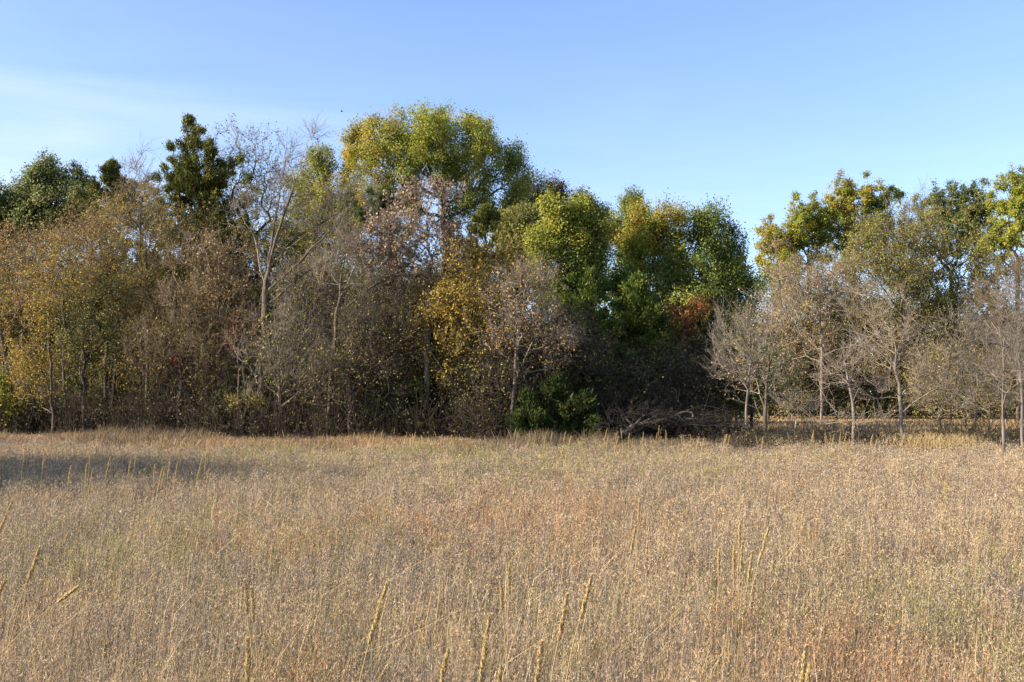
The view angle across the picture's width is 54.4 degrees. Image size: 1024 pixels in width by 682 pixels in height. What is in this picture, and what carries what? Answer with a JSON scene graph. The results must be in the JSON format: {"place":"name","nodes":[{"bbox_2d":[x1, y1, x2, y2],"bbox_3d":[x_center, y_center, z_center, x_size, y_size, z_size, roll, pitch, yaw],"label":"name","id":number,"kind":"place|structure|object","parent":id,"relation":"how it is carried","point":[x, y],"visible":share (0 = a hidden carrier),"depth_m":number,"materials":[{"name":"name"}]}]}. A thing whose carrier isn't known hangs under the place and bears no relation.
{"place":"outdoors","nodes":[
{"label":"outdoors","id":0,"kind":"place"},
{"bbox_2d":[449,201,509,279],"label":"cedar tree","id":1,"kind":"object","parent":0,"point":[486,216],"visible":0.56,"depth_m":43.51,"materials":[{"name":"green plant"}]},
{"bbox_2d":[0,407,1023,681],"bbox_3d":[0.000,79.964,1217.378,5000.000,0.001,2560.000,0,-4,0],"label":"ground","id":2,"kind":"structure","parent":0,"point":[700,559],"depth_m":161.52,"materials":[{"name":"beige plant"}]},
{"bbox_2d":[0,364,34,432],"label":"evergreen shrub","id":3,"kind":"object","parent":2,"relation":"on","point":[5,394],"visible":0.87,"depth_m":39.97,"materials":[{"name":"green plant"}]},
{"bbox_2d":[0,235,44,385],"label":"autumn tree","id":4,"kind":"object","parent":2,"relation":"on","point":[9,268],"visible":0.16,"depth_m":48.44,"materials":[{"name":"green plant"}]},
{"bbox_2d":[0,209,68,429],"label":"autumn tree","id":5,"kind":"object","parent":2,"relation":"on","point":[20,237],"visible":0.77,"depth_m":40.86,"materials":[{"name":"brown plant"}]},
{"bbox_2d":[0,211,69,399],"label":"autumn tree","id":6,"kind":"object","parent":2,"relation":"on","point":[13,305],"visible":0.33,"depth_m":45.08,"materials":[{"name":"brown plant"}]},
{"bbox_2d":[0,218,89,408],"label":"autumn tree","id":7,"kind":"object","parent":2,"relation":"on","point":[45,359],"visible":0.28,"depth_m":45.52,"materials":[{"name":"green plant"}]},
{"bbox_2d":[5,210,97,400],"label":"autumn tree","id":8,"kind":"object","parent":2,"relation":"on","point":[39,223],"visible":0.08,"depth_m":49.07,"materials":[{"name":"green plant"}]},
{"bbox_2d":[0,145,107,400],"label":"leafy tree","id":9,"kind":"object","parent":2,"relation":"on","point":[36,194],"visible":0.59,"depth_m":50.34,"materials":[{"name":"green plant"}]},
{"bbox_2d":[0,228,118,433],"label":"autumn tree","id":10,"kind":"object","parent":2,"relation":"on","point":[47,305],"visible":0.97,"depth_m":38.90,"materials":[{"name":"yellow plant"}]},
{"bbox_2d":[5,203,128,431],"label":"autumn tree","id":11,"kind":"object","parent":2,"relation":"on","point":[60,236],"visible":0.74,"depth_m":40.89,"materials":[{"name":"brown plant"}]},
{"bbox_2d":[26,197,132,411],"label":"autumn tree","id":12,"kind":"object","parent":2,"relation":"on","point":[76,304],"visible":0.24,"depth_m":44.57,"materials":[{"name":"brown plant"}]},
{"bbox_2d":[46,197,124,405],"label":"autumn tree","id":13,"kind":"object","parent":2,"relation":"on","point":[91,388],"visible":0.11,"depth_m":48.40,"materials":[{"name":"brown plant"}]},
{"bbox_2d":[38,233,153,431],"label":"autumn tree","id":14,"kind":"object","parent":2,"relation":"on","point":[67,335],"visible":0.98,"depth_m":39.20,"materials":[{"name":"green plant"}]},
{"bbox_2d":[61,248,159,429],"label":"tree","id":15,"kind":"object","parent":2,"relation":"on","point":[94,360],"visible":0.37,"depth_m":42.89,"materials":[{"name":"brown plant"}]},
{"bbox_2d":[60,203,164,431],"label":"autumn tree","id":16,"kind":"object","parent":2,"relation":"on","point":[109,368],"visible":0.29,"depth_m":42.92,"materials":[{"name":"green plant"}]},
{"bbox_2d":[70,157,163,420],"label":"cedar tree","id":17,"kind":"object","parent":2,"relation":"on","point":[107,168],"visible":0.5,"depth_m":47.75,"materials":[{"name":"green plant"}]},
{"bbox_2d":[101,131,167,400],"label":"bare tree","id":18,"kind":"object","parent":2,"relation":"on","point":[138,199],"visible":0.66,"depth_m":42.35,"materials":[{"name":"brown plant"}]},
{"bbox_2d":[77,174,222,425],"bbox_3d":[-14.961,-1.367,41.258,5.707,11.441,4.348,0,-4,0],"label":"autumn tree","id":19,"kind":"object","parent":2,"relation":"on","point":[164,228],"visible":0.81,"depth_m":40.93,"materials":[{"name":"brown plant"}]},
{"bbox_2d":[98,199,207,405],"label":"autumn tree","id":20,"kind":"object","parent":2,"relation":"on","point":[159,304],"visible":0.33,"depth_m":42.12,"materials":[{"name":"brown plant"}]},
{"bbox_2d":[106,225,253,427],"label":"bare tree","id":21,"kind":"object","parent":2,"relation":"on","point":[172,319],"visible":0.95,"depth_m":38.50,"materials":[{"name":"brown plant"}]},
{"bbox_2d":[108,112,279,396],"bbox_3d":[-14.412,-2.936,44.795,7.414,15.026,7.265,0,-4,0],"label":"cedar tree","id":22,"kind":"object","parent":2,"relation":"on","point":[192,161],"visible":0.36,"depth_m":44.54,"materials":[{"name":"green plant"}]},
{"bbox_2d":[157,193,245,401],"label":"autumn tree","id":23,"kind":"object","parent":2,"relation":"on","point":[206,220],"visible":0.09,"depth_m":42.19,"materials":[{"name":"brown plant"}]},
{"bbox_2d":[155,138,257,364],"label":"cedar tree","id":24,"kind":"object","parent":2,"relation":"on","point":[209,182],"visible":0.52,"depth_m":43.59,"materials":[{"name":"green plant"}]},
{"bbox_2d":[155,302,274,423],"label":"bare tree","id":25,"kind":"object","parent":2,"relation":"on","point":[224,357],"visible":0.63,"depth_m":38.75,"materials":[{"name":"brown plant"}]},
{"bbox_2d":[171,220,275,382],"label":"tree","id":26,"kind":"object","parent":2,"relation":"on","point":[223,268],"visible":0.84,"depth_m":39.47,"materials":[{"name":"brown plant"}]},
{"bbox_2d":[178,215,283,397],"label":"autumn tree","id":27,"kind":"object","parent":2,"relation":"on","point":[249,296],"visible":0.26,"depth_m":41.21,"materials":[{"name":"brown plant"}]},
{"bbox_2d":[212,300,278,430],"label":"tree","id":28,"kind":"object","parent":2,"relation":"on","point":[233,331],"visible":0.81,"depth_m":37.46,"materials":[{"name":"brown plant"}]},
{"bbox_2d":[200,113,313,386],"bbox_3d":[-12.217,-2.920,45.857,5.782,15.115,4.914,-2,-4,30],"label":"bare tree","id":29,"kind":"object","parent":2,"relation":"on","point":[259,175],"visible":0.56,"depth_m":45.95,"materials":[{"name":"grey plant"}]},
{"bbox_2d":[210,216,312,408],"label":"autumn tree","id":30,"kind":"object","parent":2,"relation":"on","point":[279,249],"visible":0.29,"depth_m":41.67,"materials":[{"name":"brown plant"}]},
{"bbox_2d":[220,271,365,434],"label":"bare tree","id":31,"kind":"object","parent":2,"relation":"on","point":[271,354],"visible":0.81,"depth_m":36.90,"materials":[{"name":"grey plant"}]},
{"bbox_2d":[210,111,390,425],"bbox_3d":[-8.025,-2.376,37.761,7.566,13.005,3.916,0,-4,0],"label":"bare tree","id":32,"kind":"object","parent":2,"relation":"on","point":[270,254],"visible":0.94,"depth_m":37.88,"materials":[{"name":"grey plant"}]},
{"bbox_2d":[253,246,357,426],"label":"bare tree","id":33,"kind":"object","parent":2,"relation":"on","point":[310,287],"visible":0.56,"depth_m":37.95,"materials":[{"name":"brown plant"}]},
{"bbox_2d":[242,163,386,393],"bbox_3d":[-8.788,-1.678,44.279,6.533,12.451,5.574,0,-4,0],"label":"tree","id":34,"kind":"object","parent":2,"relation":"on","point":[332,237],"visible":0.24,"depth_m":44.23,"materials":[{"name":"brown plant"}]},
{"bbox_2d":[271,239,361,424],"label":"autumn tree","id":35,"kind":"object","parent":2,"relation":"on","point":[309,301],"visible":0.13,"depth_m":39.55,"materials":[{"name":"brown plant"}]},
{"bbox_2d":[269,136,367,354],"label":"oak tree","id":36,"kind":"object","parent":2,"relation":"on","point":[323,173],"visible":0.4,"depth_m":53.09,"materials":[{"name":"green plant"}]},
{"bbox_2d":[287,274,411,436],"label":"bare tree","id":37,"kind":"object","parent":2,"relation":"on","point":[337,363],"visible":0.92,"depth_m":35.24,"materials":[{"name":"brown plant"}]},
{"bbox_2d":[317,258,413,410],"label":"autumn tree","id":38,"kind":"object","parent":2,"relation":"on","point":[352,276],"visible":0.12,"depth_m":40.12,"materials":[{"name":"brown plant"}]},
{"bbox_2d":[295,255,444,432],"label":"bare tree","id":39,"kind":"object","parent":2,"relation":"on","point":[396,326],"visible":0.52,"depth_m":35.94,"materials":[{"name":"brown plant"}]},
{"bbox_2d":[301,205,449,435],"bbox_3d":[-4.940,-0.548,36.096,5.624,9.136,3.447,0,-4,0],"label":"bare tree","id":40,"kind":"object","parent":2,"relation":"on","point":[370,277],"visible":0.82,"depth_m":36.01,"materials":[{"name":"grey plant"}]},
{"bbox_2d":[336,181,432,372],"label":"tree","id":41,"kind":"object","parent":2,"relation":"on","point":[383,205],"visible":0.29,"depth_m":43.29,"materials":[{"name":"brown plant"}]},
{"bbox_2d":[345,258,438,418],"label":"autumn tree","id":42,"kind":"object","parent":2,"relation":"on","point":[387,299],"visible":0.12,"depth_m":39.44,"materials":[{"name":"brown plant"}]},
{"bbox_2d":[339,168,483,424],"bbox_3d":[-3.758,-1.260,36.053,5.188,10.554,4.119,-1,-4,13],"label":"bare tree","id":43,"kind":"object","parent":2,"relation":"on","point":[428,221],"visible":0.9,"depth_m":35.93,"materials":[{"name":"grey plant"}]},
{"bbox_2d":[390,375,433,435],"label":"cedar sapling","id":44,"kind":"object","parent":2,"relation":"on","point":[410,398],"visible":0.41,"depth_m":35.98,"materials":[{"name":"green plant"}]},
{"bbox_2d":[373,286,472,408],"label":"bare tree","id":45,"kind":"object","parent":2,"relation":"on","point":[407,373],"visible":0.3,"depth_m":37.13,"materials":[{"name":"brown plant"}]},
{"bbox_2d":[332,97,557,400],"bbox_3d":[-3.809,-3.829,52.306,10.348,17.757,8.363,2,-4,-32],"label":"oak tree","id":46,"kind":"object","parent":2,"relation":"on","point":[414,152],"visible":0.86,"depth_m":51.53,"materials":[{"name":"green plant"}]},
{"bbox_2d":[396,227,540,416],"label":"autumn tree","id":47,"kind":"object","parent":2,"relation":"on","point":[449,285],"visible":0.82,"depth_m":35.55,"materials":[{"name":"yellow plant"}]},
{"bbox_2d":[415,260,526,412],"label":"autumn tree","id":48,"kind":"object","parent":2,"relation":"on","point":[471,336],"visible":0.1,"depth_m":37.91,"materials":[{"name":"brown plant"}]},
{"bbox_2d":[442,321,551,436],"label":"bare tree","id":49,"kind":"object","parent":2,"relation":"on","point":[480,373],"visible":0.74,"depth_m":34.76,"materials":[{"name":"brown plant"}]},
{"bbox_2d":[0,350,1023,452],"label":"undergrowth","id":50,"kind":"object","parent":2,"relation":"on","point":[292,420],"visible":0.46,"depth_m":36.25,"materials":[{"name":"brown plant"}]},
{"bbox_2d":[488,198,543,303],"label":"leafy tree","id":51,"kind":"object","parent":2,"relation":"on","point":[513,220],"visible":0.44,"depth_m":48.56,"materials":[{"name":"green plant"}]},
{"bbox_2d":[463,250,590,438],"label":"autumn tree","id":52,"kind":"object","parent":2,"relation":"on","point":[538,333],"visible":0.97,"depth_m":34.38,"materials":[{"name":"grey plant"}]},
{"bbox_2d":[500,385,555,439],"bbox_3d":[0.535,2.656,33.650,1.939,2.428,1.928,0,-4,0],"label":"evergreen shrub","id":53,"kind":"object","parent":2,"relation":"on","point":[529,399],"visible":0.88,"depth_m":33.32,"materials":[{"name":"green plant"}]},
{"bbox_2d":[500,165,619,321],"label":"leafy tree","id":54,"kind":"object","parent":2,"relation":"on","point":[561,186],"visible":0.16,"depth_m":55.74,"materials":[{"name":"green plant"}]},
{"bbox_2d":[531,369,592,436],"bbox_3d":[1.488,2.407,34.303,2.401,3.008,1.738,-3,-5,40],"label":"evergreen shrub","id":55,"kind":"object","parent":2,"relation":"on","point":[560,385],"visible":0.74,"depth_m":34.02,"materials":[{"name":"green plant"}]},
{"bbox_2d":[519,184,621,320],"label":"leafy tree","id":56,"kind":"object","parent":2,"relation":"on","point":[572,234],"visible":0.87,"depth_m":41.41,"materials":[{"name":"green plant"}]},
{"bbox_2d":[522,294,631,393],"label":"bare tree","id":57,"kind":"object","parent":2,"relation":"on","point":[596,362],"visible":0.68,"depth_m":35.82,"materials":[{"name":"brown plant"}]},
{"bbox_2d":[555,387,604,436],"bbox_3d":[2.323,2.726,33.972,1.733,2.329,2.012,0,-4,0],"label":"evergreen shrub","id":58,"kind":"object","parent":2,"relation":"on","point":[589,402],"visible":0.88,"depth_m":33.87,"materials":[{"name":"green plant"}]},
{"bbox_2d":[530,265,654,377],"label":"cedar tree","id":59,"kind":"object","parent":2,"relation":"on","point":[592,292],"visible":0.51,"depth_m":38.76,"materials":[{"name":"green plant"}]},
{"bbox_2d":[571,332,692,417],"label":"bare tree","id":60,"kind":"object","parent":2,"relation":"on","point":[631,368],"visible":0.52,"depth_m":36.88,"materials":[{"name":"brown plant"}]},
{"bbox_2d":[607,183,662,273],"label":"leafy tree","id":61,"kind":"object","parent":2,"relation":"on","point":[625,198],"visible":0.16,"depth_m":58.01,"materials":[{"name":"green plant"}]},
{"bbox_2d":[604,270,685,399],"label":"cedar tree","id":62,"kind":"object","parent":2,"relation":"on","point":[642,303],"visible":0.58,"depth_m":38.78,"materials":[{"name":"green plant"}]},
{"bbox_2d":[623,325,714,409],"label":"autumn tree","id":63,"kind":"object","parent":2,"relation":"on","point":[661,347],"visible":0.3,"depth_m":38.33,"materials":[{"name":"brown plant"}]},
{"bbox_2d":[587,396,777,442],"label":"fallen tree","id":64,"kind":"object","parent":2,"relation":"on","point":[670,419],"visible":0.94,"depth_m":31.91,"materials":[{"name":"wood"}]},
{"bbox_2d":[652,288,718,357],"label":"leafy tree","id":65,"kind":"object","parent":2,"relation":"on","point":[685,313],"visible":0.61,"depth_m":39.63,"materials":[{"name":"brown plant"}]},
{"bbox_2d":[604,187,774,358],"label":"oak tree","id":66,"kind":"object","parent":2,"relation":"on","point":[657,236],"visible":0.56,"depth_m":43.29,"materials":[{"name":"green plant"}]},
{"bbox_2d":[640,338,752,411],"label":"bare tree","id":67,"kind":"object","parent":2,"relation":"on","point":[680,362],"visible":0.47,"depth_m":37.55,"materials":[{"name":"brown plant"}]},
{"bbox_2d":[665,288,751,404],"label":"leafy tree","id":68,"kind":"object","parent":2,"relation":"on","point":[706,294],"visible":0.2,"depth_m":40.64,"materials":[{"name":"green plant"}]},
{"bbox_2d":[673,318,758,431],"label":"autumn tree","id":69,"kind":"object","parent":2,"relation":"on","point":[700,337],"visible":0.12,"depth_m":39.55,"materials":[{"name":"brown plant"}]},
{"bbox_2d":[677,325,762,433],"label":"bare tree","id":70,"kind":"object","parent":2,"relation":"on","point":[703,351],"visible":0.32,"depth_m":38.70,"materials":[{"name":"brown plant"}]},
{"bbox_2d":[700,287,792,437],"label":"bare tree","id":71,"kind":"object","parent":2,"relation":"on","point":[743,344],"visible":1,"depth_m":32.04,"materials":[{"name":"grey plant"}]},
{"bbox_2d":[699,269,822,438],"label":"bare tree","id":72,"kind":"object","parent":2,"relation":"on","point":[765,401],"visible":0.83,"depth_m":34.90,"materials":[{"name":"grey plant"}]},
{"bbox_2d":[704,322,817,434],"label":"autumn tree","id":73,"kind":"object","parent":2,"relation":"on","point":[751,401],"visible":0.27,"depth_m":38.70,"materials":[{"name":"brown plant"}]},
{"bbox_2d":[751,211,803,416],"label":"leafy tree","id":74,"kind":"object","parent":2,"relation":"on","point":[766,233],"visible":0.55,"depth_m":97.78,"materials":[{"name":"green plant"}]},
{"bbox_2d":[752,287,812,419],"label":"autumn tree","id":75,"kind":"object","parent":2,"relation":"on","point":[799,344],"visible":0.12,"depth_m":83.56,"materials":[{"name":"brown plant"}]},
{"bbox_2d":[751,262,813,415],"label":"autumn tree","id":76,"kind":"object","parent":2,"relation":"on","point":[779,284],"visible":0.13,"depth_m":85.53,"materials":[{"name":"brown plant"}]},
{"bbox_2d":[770,379,837,440],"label":"bare tree","id":77,"kind":"object","parent":2,"relation":"on","point":[798,402],"visible":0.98,"depth_m":32.39,"materials":[{"name":"brown plant"}]},
{"bbox_2d":[778,190,839,414],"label":"oak tree","id":78,"kind":"object","parent":2,"relation":"on","point":[803,223],"visible":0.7,"depth_m":99.35,"materials":[{"name":"green plant"}]},
{"bbox_2d":[758,250,859,418],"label":"autumn tree","id":79,"kind":"object","parent":2,"relation":"on","point":[825,351],"visible":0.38,"depth_m":89.22,"materials":[{"name":"brown plant"}]},
{"bbox_2d":[760,230,888,420],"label":"bare tree","id":80,"kind":"object","parent":2,"relation":"on","point":[815,282],"visible":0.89,"depth_m":79.73,"materials":[{"name":"grey plant"}]},
{"bbox_2d":[794,317,876,419],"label":"autumn tree","id":81,"kind":"object","parent":2,"relation":"on","point":[845,398],"visible":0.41,"depth_m":88.59,"materials":[{"name":"brown plant"}]},
{"bbox_2d":[796,321,908,442],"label":"bare tree","id":82,"kind":"object","parent":2,"relation":"on","point":[847,380],"visible":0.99,"depth_m":30.92,"materials":[{"name":"grey plant"}]},
{"bbox_2d":[812,292,902,419],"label":"autumn tree","id":83,"kind":"object","parent":2,"relation":"on","point":[866,386],"visible":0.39,"depth_m":87.50,"materials":[{"name":"brown plant"}]},
{"bbox_2d":[814,167,907,415],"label":"oak tree","id":84,"kind":"object","parent":2,"relation":"on","point":[843,216],"visible":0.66,"depth_m":101.15,"materials":[{"name":"green plant"}]},
{"bbox_2d":[822,245,919,410],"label":"autumn tree","id":85,"kind":"object","parent":2,"relation":"on","point":[843,311],"visible":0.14,"depth_m":89.78,"materials":[{"name":"brown plant"}]},
{"bbox_2d":[827,188,945,419],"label":"leafy tree","id":86,"kind":"object","parent":2,"relation":"on","point":[889,264],"visible":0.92,"depth_m":81.68,"materials":[{"name":"green plant"}]},
{"bbox_2d":[851,254,932,419],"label":"autumn tree","id":87,"kind":"object","parent":2,"relation":"on","point":[896,412],"visible":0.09,"depth_m":87.68,"materials":[{"name":"brown plant"}]},
{"bbox_2d":[823,267,963,439],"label":"bare tree","id":88,"kind":"object","parent":2,"relation":"on","point":[900,393],"visible":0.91,"depth_m":32.97,"materials":[{"name":"grey plant"}]},
{"bbox_2d":[875,242,960,419],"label":"autumn tree","id":89,"kind":"object","parent":2,"relation":"on","point":[887,334],"visible":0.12,"depth_m":85.54,"materials":[{"name":"brown plant"}]},
{"bbox_2d":[898,329,960,427],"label":"autumn tree","id":90,"kind":"object","parent":2,"relation":"on","point":[907,372],"visible":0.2,"depth_m":43.89,"materials":[{"name":"brown plant"}]},
{"bbox_2d":[902,280,983,419],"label":"autumn tree","id":91,"kind":"object","parent":2,"relation":"on","point":[950,328],"visible":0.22,"depth_m":83.51,"materials":[{"name":"brown plant"}]},
{"bbox_2d":[891,298,1002,430],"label":"bare tree","id":92,"kind":"object","parent":2,"relation":"on","point":[959,388],"visible":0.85,"depth_m":33.95,"materials":[{"name":"brown plant"}]},
{"bbox_2d":[890,177,1003,290],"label":"oak tree","id":93,"kind":"object","parent":2,"relation":"on","point":[963,196],"visible":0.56,"depth_m":102.47,"materials":[{"name":"green plant"}]},
{"bbox_2d":[880,193,1015,418],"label":"leafy tree","id":94,"kind":"object","parent":2,"relation":"on","point":[975,256],"visible":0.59,"depth_m":83.81,"materials":[{"name":"green plant"}]},
{"bbox_2d":[915,342,1014,429],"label":"autumn tree","id":95,"kind":"object","parent":2,"relation":"on","point":[964,414],"visible":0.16,"depth_m":41.85,"materials":[{"name":"brown plant"}]},
{"bbox_2d":[923,296,1023,430],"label":"bare tree","id":96,"kind":"object","parent":2,"relation":"on","point":[969,348],"visible":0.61,"depth_m":36.27,"materials":[{"name":"brown plant"}]},
{"bbox_2d":[934,345,1023,430],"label":"autumn tree","id":97,"kind":"object","parent":2,"relation":"on","point":[986,402],"visible":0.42,"depth_m":40.99,"materials":[{"name":"brown plant"}]},
{"bbox_2d":[942,282,1023,454],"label":"bare tree","id":98,"kind":"object","parent":2,"relation":"on","point":[1014,370],"visible":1,"depth_m":25.43,"materials":[{"name":"grey plant"}]},
{"bbox_2d":[953,242,1023,420],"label":"bare tree","id":99,"kind":"object","parent":2,"relation":"on","point":[1019,263],"visible":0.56,"depth_m":78.74,"materials":[{"name":"brown plant"}]},
{"bbox_2d":[956,301,1023,419],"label":"autumn tree","id":100,"kind":"object","parent":2,"relation":"on","point":[1006,414],"visible":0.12,"depth_m":81.31,"materials":[{"name":"brown plant"}]},
{"bbox_2d":[973,160,1023,416],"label":"oak tree","id":101,"kind":"object","parent":2,"relation":"on","point":[1012,206],"visible":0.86,"depth_m":97.18,"materials":[{"name":"green plant"}]},
{"bbox_2d":[977,268,1023,447],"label":"bare tree","id":102,"kind":"object","parent":2,"relation":"on","point":[1021,400],"visible":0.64,"depth_m":29.09,"materials":[{"name":"grey plant"}]},
{"bbox_2d":[0,0,1023,405],"label":"sky","id":103,"kind":"structure","parent":0,"point":[753,103],"materials":[{"name":"blue"}]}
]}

